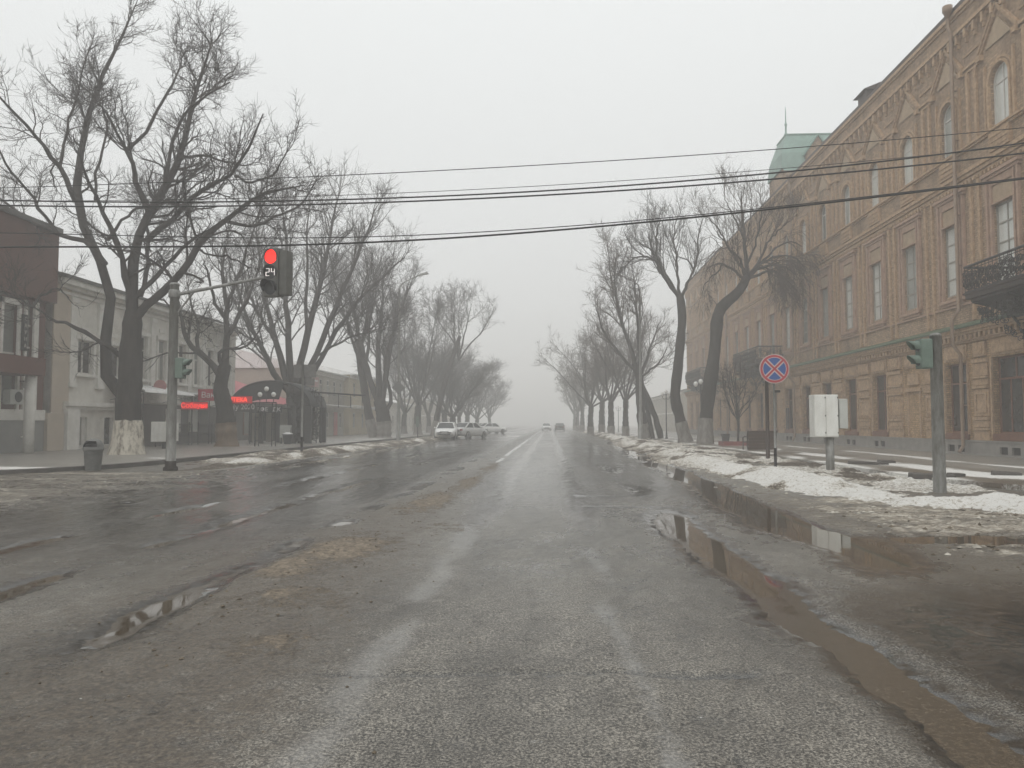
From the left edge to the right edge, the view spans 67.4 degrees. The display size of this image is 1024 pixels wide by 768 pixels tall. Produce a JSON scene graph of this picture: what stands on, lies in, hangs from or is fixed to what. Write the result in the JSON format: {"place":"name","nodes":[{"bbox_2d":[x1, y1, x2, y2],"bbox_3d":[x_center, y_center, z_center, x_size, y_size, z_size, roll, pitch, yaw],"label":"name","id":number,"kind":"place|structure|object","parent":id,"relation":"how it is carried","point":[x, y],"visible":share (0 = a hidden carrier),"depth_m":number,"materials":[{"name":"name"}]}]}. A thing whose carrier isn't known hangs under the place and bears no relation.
{"place":"outdoors","nodes":[
{"label":"outdoors","id":0,"kind":"place"},
{"bbox_2d":[0,426,524,469],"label":"pavement","id":1,"kind":"structure","parent":0,"point":[43,459],"depth_m":30.61,"materials":[{"name":"concrete"}]},
{"bbox_2d":[0,204,63,452],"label":"brown building","id":2,"kind":"structure","parent":1,"relation":"on","point":[22,428],"depth_m":31.62,"materials":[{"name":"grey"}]},
{"bbox_2d":[1,303,14,401],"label":"window","id":3,"kind":"structure","parent":2,"relation":"in","point":[8,335],"depth_m":31.45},
{"bbox_2d":[2,389,23,404],"bbox_3d":[-20.280,0.526,31.244,0.335,0.600,0.800,0,-3,3],"label":"air conditioner","id":4,"kind":"object","parent":2,"relation":"attached to","point":[14,396],"visible":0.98,"depth_m":31.02,"materials":[{"name":"grey paint"}]},
{"bbox_2d":[20,314,27,350],"bbox_3d":[-20.302,-2.140,31.965,0.134,1.500,0.240,0,-3,3],"label":"vertical sign","id":5,"kind":"object","parent":2,"relation":"attached to","point":[24,326],"visible":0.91,"depth_m":31.89,"materials":[{"name":"white plastic"}]},
{"bbox_2d":[0,178,1023,247],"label":"overhead cable","id":6,"kind":"object","parent":2,"relation":"attached to","point":[516,232],"visible":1,"depth_m":17.20,"materials":[{"name":"black rubber"}]},
{"bbox_2d":[0,142,1023,202],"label":"overhead cable","id":7,"kind":"object","parent":2,"relation":"attached to","point":[510,192],"visible":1,"depth_m":18.27,"materials":[{"name":"black rubber"}]},
{"bbox_2d":[0,152,1023,206],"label":"overhead cable","id":8,"kind":"object","parent":2,"relation":"attached to","point":[533,195],"visible":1,"depth_m":18.64,"materials":[{"name":"black rubber"}]},
{"bbox_2d":[0,177,1023,237],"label":"overhead cable","id":9,"kind":"object","parent":2,"relation":"attached to","point":[505,230],"visible":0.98,"depth_m":17.52,"materials":[{"name":"black rubber"}]},
{"bbox_2d":[2,127,1023,187],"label":"overhead cable","id":10,"kind":"object","parent":2,"relation":"attached to","point":[518,166],"visible":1,"depth_m":19.32,"materials":[{"name":"black rubber"}]},
{"bbox_2d":[72,145,1023,200],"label":"overhead cable","id":11,"kind":"object","parent":2,"relation":"attached to","point":[515,187],"visible":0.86,"depth_m":19.81,"materials":[{"name":"black rubber"}]},
{"bbox_2d":[42,271,243,450],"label":"white building","id":12,"kind":"structure","parent":1,"relation":"on","point":[79,410],"depth_m":37.34,"materials":[{"name":"paint"}]},
{"bbox_2d":[79,417,84,447],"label":"window","id":13,"kind":"structure","parent":12,"relation":"in","point":[82,419],"depth_m":36.40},
{"bbox_2d":[78,340,90,373],"bbox_3d":[-20.366,-1.266,36.354,0.072,1.590,1.250,0,-3,3],"label":"window","id":14,"kind":"structure","parent":12,"relation":"in","point":[86,369],"depth_m":36.57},
{"bbox_2d":[104,418,112,445],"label":"window","id":15,"kind":"structure","parent":12,"relation":"in","point":[108,422],"depth_m":38.59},
{"bbox_2d":[112,346,117,376],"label":"window","id":16,"kind":"structure","parent":12,"relation":"in","point":[114,358],"depth_m":39.19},
{"bbox_2d":[158,340,163,379],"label":"window","id":17,"kind":"structure","parent":12,"relation":"in","point":[161,343],"depth_m":43.84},
{"bbox_2d":[188,410,197,431],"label":"window","id":18,"kind":"structure","parent":12,"relation":"in","point":[195,412],"depth_m":47.40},
{"bbox_2d":[194,354,197,384],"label":"window","id":19,"kind":"structure","parent":12,"relation":"in","point":[195,355],"depth_m":48.05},
{"bbox_2d":[110,385,194,444],"bbox_3d":[-18.959,1.651,40.645,1.910,3.270,5.400,0,-3,3],"label":"entrance canopy","id":20,"kind":"object","parent":1,"relation":"on","point":[148,389],"visible":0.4,"depth_m":40.61,"materials":[{"name":"metal"}]},
{"bbox_2d":[181,402,207,408],"bbox_3d":[-17.241,1.174,41.718,1.450,0.400,0.100,0,-3,3],"label":"led sign","id":21,"kind":"object","parent":20,"relation":"hanging from","point":[194,405],"visible":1,"depth_m":41.68,"materials":[{"name":"red"}]},
{"bbox_2d":[151,422,178,448],"bbox_3d":[-16.630,2.497,36.784,1.150,1.380,0.455,0,-3,3],"label":"junction cabinet","id":22,"kind":"object","parent":1,"relation":"on","point":[158,431],"visible":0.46,"depth_m":36.58,"materials":[{"name":"grey metal"}]},
{"bbox_2d":[0,0,344,454],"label":"bare tree","id":23,"kind":"object","parent":1,"relation":"on","point":[127,435],"visible":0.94,"depth_m":29.90,"materials":[{"name":"brown plant"}]},
{"bbox_2d":[155,422,192,446],"bbox_3d":[-18.011,2.663,41.038,0.055,1.290,4.041,0,-3,3],"label":"iron railing","id":24,"kind":"object","parent":1,"relation":"on","point":[185,433],"visible":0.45,"depth_m":42.21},
{"bbox_2d":[183,391,214,443],"bbox_3d":[-18.681,2.074,47.326,1.810,3.120,3.600,0,-3,3],"label":"entrance canopy","id":25,"kind":"object","parent":1,"relation":"on","point":[196,395],"visible":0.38,"depth_m":45.61,"materials":[{"name":"metal"}]},
{"bbox_2d":[198,389,213,400],"bbox_3d":[-17.865,0.653,45.627,1.550,0.690,0.178,0,-3,3],"label":"lightbox sign","id":26,"kind":"object","parent":25,"relation":"attached to","point":[204,394],"visible":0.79,"depth_m":45.57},
{"bbox_2d":[197,422,215,444],"bbox_3d":[-17.769,2.920,45.975,0.055,1.290,4.541,0,-3,3],"label":"iron railing","id":27,"kind":"object","parent":1,"relation":"on","point":[208,430],"visible":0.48,"depth_m":44.92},
{"bbox_2d":[142,182,300,446],"bbox_3d":[-15.549,-3.760,40.921,10.351,14.197,8.362,0,-3,3],"label":"bare tree","id":28,"kind":"object","parent":1,"relation":"on","point":[225,430],"visible":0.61,"depth_m":40.24,"materials":[{"name":"brown plant"}]},
{"bbox_2d":[163,248,292,470],"bbox_3d":[-7.734,-0.601,20.845,3.450,6.170,0.679,0,-3,3],"label":"traffic light","id":29,"kind":"object","parent":1,"relation":"on","point":[276,279],"visible":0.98,"depth_m":20.86,"materials":[{"name":"grey galvanised metal"},{"name":"black plastic"},{"name":"glowing red lens"}]},
{"bbox_2d":[231,396,251,443],"bbox_3d":[-16.240,2.140,45.538,1.625,2.820,0.122,0,-3,3],"label":"shop sign","id":30,"kind":"object","parent":1,"relation":"on","point":[241,399],"visible":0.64,"depth_m":45.53,"materials":[{"name":"red"}]},
{"bbox_2d":[233,403,257,443],"bbox_3d":[-16.148,2.344,45.705,2.000,2.470,0.078,0,-3,3],"label":"board sign","id":31,"kind":"object","parent":1,"relation":"on","point":[241,407],"visible":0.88,"depth_m":45.72,"materials":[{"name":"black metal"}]},
{"bbox_2d":[235,381,286,440],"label":"red roof building","id":32,"kind":"structure","parent":1,"relation":"on","point":[242,421],"depth_m":55.81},
{"bbox_2d":[243,412,248,434],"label":"window","id":33,"kind":"structure","parent":32,"relation":"in","point":[245,414],"depth_m":55.46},
{"bbox_2d":[254,386,276,445],"bbox_3d":[-12.956,1.698,40.388,1.156,3.150,0.234,0,-3,3],"label":"globe lamp","id":34,"kind":"object","parent":1,"relation":"on","point":[273,394],"visible":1,"depth_m":40.37,"materials":[{"name":"black metal"}]},
{"bbox_2d":[233,380,326,443],"bbox_3d":[-14.410,1.744,47.515,5.000,3.800,3.240,0,-3,3],"label":"arched canopy","id":35,"kind":"object","parent":1,"relation":"on","point":[284,416],"visible":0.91,"depth_m":46.11,"materials":[{"name":"black plastic"}]},
{"bbox_2d":[235,350,352,436],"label":"beige building","id":36,"kind":"structure","parent":1,"relation":"on","point":[246,373],"depth_m":73.78,"materials":[{"name":"paint"}]},
{"bbox_2d":[286,388,324,442],"bbox_3d":[-12.687,1.981,47.232,2.212,3.596,2.604,0,-3,3],"label":"trimmed shrub","id":37,"kind":"object","parent":1,"relation":"on","point":[306,401],"visible":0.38,"depth_m":46.99,"materials":[{"name":"plant"}]},
{"bbox_2d":[205,148,423,407],"bbox_3d":[-13.471,-6.197,51.965,15.768,20.709,11.083,0,-3,3],"label":"bare tree","id":38,"kind":"object","parent":1,"relation":"on","point":[287,370],"visible":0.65,"depth_m":51.15,"materials":[{"name":"brown plant"}]},
{"bbox_2d":[293,361,376,434],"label":"cream building","id":39,"kind":"structure","parent":1,"relation":"on","point":[354,420],"depth_m":83.91,"materials":[{"name":"paint"}]},
{"bbox_2d":[310,391,365,442],"bbox_3d":[-10.823,2.106,48.707,0.947,3.200,4.800,-2,-4,36],"label":"iron pergola","id":40,"kind":"object","parent":1,"relation":"on","point":[321,401],"visible":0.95,"depth_m":47.04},
{"bbox_2d":[308,224,408,437],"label":"bare tree","id":41,"kind":"object","parent":1,"relation":"on","point":[370,423],"visible":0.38,"depth_m":66.39,"materials":[{"name":"brown plant"}]},
{"bbox_2d":[328,229,430,437],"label":"bare tree","id":42,"kind":"object","parent":1,"relation":"on","point":[382,408],"visible":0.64,"depth_m":65.24,"materials":[{"name":"brown plant"}]},
{"bbox_2d":[385,398,414,431],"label":"pale building","id":43,"kind":"structure","parent":1,"relation":"on","point":[393,411],"depth_m":110.46,"materials":[{"name":"paint"}]},
{"bbox_2d":[370,332,434,433],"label":"bare tree","id":44,"kind":"object","parent":1,"relation":"on","point":[403,407],"visible":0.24,"depth_m":92.38,"materials":[{"name":"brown plant"}]},
{"bbox_2d":[372,284,460,434],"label":"bare tree","id":45,"kind":"object","parent":1,"relation":"on","point":[415,395],"visible":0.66,"depth_m":84.33,"materials":[{"name":"brown plant"}]},
{"bbox_2d":[386,390,450,430],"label":"foggy building","id":46,"kind":"structure","parent":1,"relation":"on","point":[423,419],"depth_m":134.12,"materials":[{"name":"beige paint"}]},
{"bbox_2d":[406,342,453,432],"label":"bare tree","id":47,"kind":"object","parent":1,"relation":"on","point":[428,425],"visible":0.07,"depth_m":104.31,"materials":[{"name":"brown plant"}]},
{"bbox_2d":[401,338,484,421],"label":"bare tree","id":48,"kind":"object","parent":1,"relation":"on","point":[444,415],"visible":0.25,"depth_m":97.57,"materials":[{"name":"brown plant"}]},
{"bbox_2d":[430,361,490,422],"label":"bare tree","id":49,"kind":"object","parent":1,"relation":"on","point":[459,414],"visible":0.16,"depth_m":112.24,"materials":[{"name":"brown plant"}]},
{"bbox_2d":[459,353,507,421],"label":"bare tree","id":50,"kind":"object","parent":1,"relation":"on","point":[467,412],"visible":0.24,"depth_m":117.87,"materials":[{"name":"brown plant"}]},
{"bbox_2d":[0,0,959,424],"label":"sky","id":51,"kind":"structure","parent":0,"point":[409,86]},
{"bbox_2d":[0,425,1023,767],"bbox_3d":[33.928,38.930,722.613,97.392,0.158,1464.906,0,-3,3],"label":"road","id":52,"kind":"structure","parent":0,"point":[556,599],"depth_m":4.98,"materials":[{"name":"asphalt"}]},
{"bbox_2d":[83,438,103,470],"bbox_3d":[-11.369,1.932,20.852,0.520,0.910,0.512,0,-3,3],"label":"litter bin","id":53,"kind":"object","parent":52,"relation":"on","point":[93,448],"visible":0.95,"depth_m":20.69,"materials":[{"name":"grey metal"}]},
{"bbox_2d":[0,435,432,474],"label":"kerb","id":54,"kind":"structure","parent":52,"relation":"on","point":[103,466],"depth_m":23.57,"materials":[{"name":"concrete"}]},
{"bbox_2d":[101,432,488,477],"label":"snow","id":55,"kind":"structure","parent":52,"relation":"on","point":[269,456],"depth_m":30.51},
{"bbox_2d":[293,361,315,450],"bbox_3d":[-8.939,1.068,33.002,0.980,4.100,0.146,0,-3,3],"label":"road sign","id":56,"kind":"object","parent":55,"relation":"on","point":[307,372],"visible":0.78,"depth_m":33.09,"materials":[{"name":"black metal"}]},
{"bbox_2d":[396,272,428,440],"bbox_3d":[-7.562,-2.022,58.405,2.406,13.114,0.338,0,-3,3],"label":"street light","id":57,"kind":"object","parent":55,"relation":"on","point":[398,430],"visible":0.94,"depth_m":58.33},
{"bbox_2d":[401,351,501,422],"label":"bare tree","id":58,"kind":"object","parent":55,"relation":"on","point":[452,391],"visible":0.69,"depth_m":87.99,"materials":[{"name":"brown plant"}]},
{"bbox_2d":[409,275,501,435],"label":"bare tree","id":59,"kind":"object","parent":55,"relation":"on","point":[455,351],"visible":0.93,"depth_m":80.30,"materials":[{"name":"brown plant"}]},
{"bbox_2d":[445,378,507,422],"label":"bare tree","id":60,"kind":"object","parent":55,"relation":"on","point":[476,417],"visible":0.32,"depth_m":126.55,"materials":[{"name":"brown plant"}]},
{"bbox_2d":[471,372,511,422],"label":"bare tree","id":61,"kind":"object","parent":55,"relation":"on","point":[489,414],"visible":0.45,"depth_m":145.44,"materials":[{"name":"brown plant"}]},
{"bbox_2d":[434,422,457,438],"bbox_3d":[-5.660,4.018,66.194,2.000,1.460,4.285,0,-3,0],"label":"parked car","id":62,"kind":"object","parent":52,"relation":"on","point":[445,429],"visible":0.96,"depth_m":64.68,"materials":[{"name":"white paint"}]},
{"bbox_2d":[451,422,487,437],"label":"parked car","id":63,"kind":"object","parent":52,"relation":"on","point":[468,429],"visible":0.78,"depth_m":69.78,"materials":[{"name":"silver metal"}]},
{"bbox_2d":[480,423,506,432],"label":"parked car","id":64,"kind":"object","parent":52,"relation":"on","point":[493,427],"visible":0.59,"depth_m":103.47,"materials":[{"name":"white paint"}]},
{"bbox_2d":[0,441,1023,767],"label":"puddle water","id":65,"kind":"structure","parent":52,"relation":"on","point":[960,737],"depth_m":6.15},
{"bbox_2d":[4,476,1023,753],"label":"road debris","id":66,"kind":"object","parent":52,"relation":"on","point":[476,544],"visible":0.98,"depth_m":6.92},
{"bbox_2d":[63,447,1023,554],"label":"slush debris","id":67,"kind":"object","parent":52,"relation":"on","point":[976,546],"visible":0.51,"depth_m":10.87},
{"bbox_2d":[578,429,1023,515],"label":"snow","id":68,"kind":"structure","parent":52,"relation":"on","point":[813,478],"depth_m":16.50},
{"bbox_2d":[550,360,590,430],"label":"bare tree","id":69,"kind":"object","parent":68,"relation":"on","point":[574,398],"visible":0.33,"depth_m":133.26,"materials":[{"name":"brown plant"}]},
{"bbox_2d":[553,339,610,431],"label":"bare tree","id":70,"kind":"object","parent":68,"relation":"on","point":[582,423],"visible":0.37,"depth_m":117.14,"materials":[{"name":"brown plant"}]},
{"bbox_2d":[534,330,647,434],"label":"bare tree","id":71,"kind":"object","parent":68,"relation":"on","point":[590,423],"visible":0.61,"depth_m":87.37,"materials":[{"name":"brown plant"}]},
{"bbox_2d":[543,313,657,432],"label":"bare tree","id":72,"kind":"object","parent":68,"relation":"on","point":[601,426],"visible":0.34,"depth_m":95.25,"materials":[{"name":"brown plant"}]},
{"bbox_2d":[575,312,654,433],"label":"bare tree","id":73,"kind":"object","parent":68,"relation":"on","point":[611,397],"visible":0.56,"depth_m":79.34,"materials":[{"name":"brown plant"}]},
{"bbox_2d":[576,303,667,436],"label":"bare tree","id":74,"kind":"object","parent":68,"relation":"on","point":[625,422],"visible":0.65,"depth_m":73.28,"materials":[{"name":"brown plant"}]},
{"bbox_2d":[615,273,642,438],"bbox_3d":[9.326,-2.145,61.813,2.306,13.714,0.338,0,-3,3],"label":"street light","id":75,"kind":"object","parent":68,"relation":"on","point":[640,406],"visible":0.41,"depth_m":61.59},
{"bbox_2d":[578,217,689,438],"bbox_3d":[9.763,-5.060,62.724,9.198,19.172,8.244,0,-3,3],"label":"bare tree","id":76,"kind":"object","parent":68,"relation":"on","point":[649,409],"visible":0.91,"depth_m":62.20,"materials":[{"name":"brown plant"}]},
{"bbox_2d":[599,186,715,442],"bbox_3d":[9.102,-4.881,50.216,8.608,17.609,6.459,1,-3,-14],"label":"bare tree","id":77,"kind":"object","parent":68,"relation":"on","point":[682,430],"visible":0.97,"depth_m":49.61,"materials":[{"name":"brown plant"}]},
{"bbox_2d":[765,381,769,458],"bbox_3d":[9.257,1.270,27.848,0.200,3.160,0.190,0,-3,3],"label":"iron post","id":78,"kind":"object","parent":68,"relation":"on","point":[767,430],"visible":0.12,"depth_m":27.80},
{"bbox_2d":[759,354,788,466],"bbox_3d":[7.524,0.845,21.992,0.840,3.400,0.122,0,-3,3],"label":"road sign","id":79,"kind":"object","parent":68,"relation":"on","point":[773,368],"visible":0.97,"depth_m":22.00,"materials":[{"name":"blue metal"}]},
{"bbox_2d":[809,395,847,469],"bbox_3d":[8.488,1.379,20.526,0.910,2.180,0.425,0,-3,3],"label":"junction cabinet","id":80,"kind":"object","parent":68,"relation":"on","point":[828,417],"visible":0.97,"depth_m":20.38,"materials":[{"name":"metal"}]},
{"bbox_2d":[906,333,946,492],"bbox_3d":[7.798,0.592,14.450,0.644,3.120,0.260,0,-3,3],"label":"pedestrian signal","id":81,"kind":"object","parent":68,"relation":"on","point":[928,354],"visible":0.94,"depth_m":14.38,"materials":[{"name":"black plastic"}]},
{"bbox_2d":[908,472,955,479],"bbox_3d":[9.239,2.037,16.891,1.000,0.130,0.180,3,1,-3],"label":"kerb stone","id":82,"kind":"object","parent":68,"relation":"on","point":[915,475],"visible":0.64,"depth_m":16.80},
{"bbox_2d":[566,426,1023,490],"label":"pavement","id":83,"kind":"structure","parent":0,"point":[976,469],"depth_m":25.32,"materials":[{"name":"concrete"}]},
{"bbox_2d":[555,376,592,429],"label":"bare tree","id":84,"kind":"object","parent":83,"relation":"on","point":[573,411],"visible":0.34,"depth_m":149.13,"materials":[{"name":"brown plant"}]},
{"bbox_2d":[645,389,686,431],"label":"hazy building","id":85,"kind":"structure","parent":83,"relation":"on","point":[659,402],"depth_m":124.37,"materials":[{"name":"beige paint"}]},
{"bbox_2d":[718,441,746,445],"bbox_3d":[12.237,3.257,41.667,1.800,0.270,1.200,0,-3,3],"label":"planting bed","id":86,"kind":"object","parent":83,"relation":"on","point":[729,443],"visible":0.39,"depth_m":41.10,"materials":[{"name":"red paint"}]},
{"bbox_2d":[713,354,772,440],"bbox_3d":[13.612,0.860,45.825,3.680,5.459,3.363,0,-3,3],"label":"sapling tree","id":87,"kind":"object","parent":83,"relation":"on","point":[735,389],"visible":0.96,"depth_m":45.36,"materials":[{"name":"brown plant"}]},
{"bbox_2d":[679,153,826,443],"bbox_3d":[14.562,-5.710,45.639,8.876,18.600,6.621,0,-3,3],"label":"willow tree","id":88,"kind":"object","parent":83,"relation":"on","point":[705,434],"visible":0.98,"depth_m":45.38,"materials":[{"name":"brown plant"}]},
{"bbox_2d":[742,430,776,449],"bbox_3d":[11.265,2.598,34.932,1.379,0.974,0.676,0,-3,-5],"label":"park bench","id":89,"kind":"object","parent":83,"relation":"on","point":[756,440],"visible":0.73,"depth_m":34.68,"materials":[{"name":"brown wood"}]},
{"bbox_2d":[683,0,1023,457],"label":"brick building","id":90,"kind":"structure","parent":83,"relation":"on","point":[898,271],"depth_m":34.96,"materials":[{"name":"brown brick"}]},
{"bbox_2d":[786,308,789,348],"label":"window","id":91,"kind":"structure","parent":90,"relation":"in","point":[787,310],"depth_m":52.81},
{"bbox_2d":[789,389,792,428],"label":"window","id":92,"kind":"structure","parent":90,"relation":"in","point":[790,390],"depth_m":52.79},
{"bbox_2d":[803,299,807,342],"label":"window","id":93,"kind":"structure","parent":90,"relation":"in","point":[804,302],"depth_m":49.29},
{"bbox_2d":[806,386,810,429],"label":"window","id":94,"kind":"structure","parent":90,"relation":"in","point":[808,389],"depth_m":49.25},
{"bbox_2d":[822,205,825,240],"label":"window","id":95,"kind":"structure","parent":90,"relation":"in","point":[824,209],"depth_m":45.88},
{"bbox_2d":[823,288,828,336],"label":"window","id":96,"kind":"structure","parent":90,"relation":"in","point":[825,292],"depth_m":45.72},
{"bbox_2d":[845,186,849,224],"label":"window","id":97,"kind":"structure","parent":90,"relation":"in","point":[847,194],"depth_m":42.33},
{"bbox_2d":[846,276,852,329],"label":"window","id":98,"kind":"structure","parent":90,"relation":"in","point":[849,303],"depth_m":42.07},
{"bbox_2d":[849,379,856,430],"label":"window","id":99,"kind":"structure","parent":90,"relation":"in","point":[852,383],"depth_m":41.85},
{"bbox_2d":[872,164,878,206],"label":"window","id":100,"kind":"structure","parent":90,"relation":"in","point":[875,201],"depth_m":38.70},
{"bbox_2d":[873,262,881,320],"bbox_3d":[18.288,-4.596,38.162,0.072,2.850,1.300,0,-3,3],"label":"window","id":101,"kind":"structure","parent":90,"relation":"in","point":[876,268],"depth_m":38.47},
{"bbox_2d":[877,375,886,430],"bbox_3d":[18.404,0.936,37.868,0.080,2.770,1.680,0,-3,3],"label":"window","id":102,"kind":"structure","parent":90,"relation":"in","point":[881,380],"depth_m":38.22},
{"bbox_2d":[904,137,912,184],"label":"window","id":103,"kind":"structure","parent":90,"relation":"in","point":[908,146],"depth_m":35.14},
{"bbox_2d":[906,246,916,310],"bbox_3d":[18.113,-4.782,34.591,0.072,2.850,1.300,0,-3,3],"label":"window","id":104,"kind":"structure","parent":90,"relation":"in","point":[910,252],"depth_m":34.86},
{"bbox_2d":[944,104,951,157],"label":"window","id":105,"kind":"structure","parent":90,"relation":"in","point":[947,119],"depth_m":31.62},
{"bbox_2d":[946,226,955,297],"bbox_3d":[17.938,-4.968,31.020,0.072,2.850,1.300,0,-3,3],"label":"window","id":106,"kind":"structure","parent":90,"relation":"in","point":[950,235],"depth_m":31.39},
{"bbox_2d":[951,363,967,432],"bbox_3d":[18.054,0.564,30.726,0.080,2.770,1.680,0,-3,3],"label":"window","id":107,"kind":"structure","parent":90,"relation":"in","point":[955,391],"depth_m":31.18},
{"bbox_2d":[994,62,1008,124],"bbox_3d":[17.773,-10.522,27.728,0.072,2.200,1.160,0,-3,3],"label":"window","id":108,"kind":"structure","parent":90,"relation":"in","point":[1001,104],"depth_m":27.91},
{"bbox_2d":[996,198,1014,279],"bbox_3d":[17.763,-5.154,27.449,0.072,2.850,1.300,0,-3,3],"label":"window","id":109,"kind":"structure","parent":90,"relation":"in","point":[1004,210],"depth_m":27.67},
{"bbox_2d":[998,354,1023,433],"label":"window","id":110,"kind":"structure","parent":90,"relation":"in","point":[1011,368],"depth_m":27.49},
{"bbox_2d":[848,460,888,464],"bbox_3d":[10.347,2.319,22.319,1.100,0.130,0.180,3,1,6],"label":"kerb stone","id":111,"kind":"object","parent":83,"relation":"on","point":[866,462],"visible":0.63,"depth_m":22.24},
{"bbox_2d":[767,107,830,195],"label":"roof tower","id":112,"kind":"structure","parent":0,"point":[787,159],"depth_m":54.36,"materials":[{"name":"green metal"}]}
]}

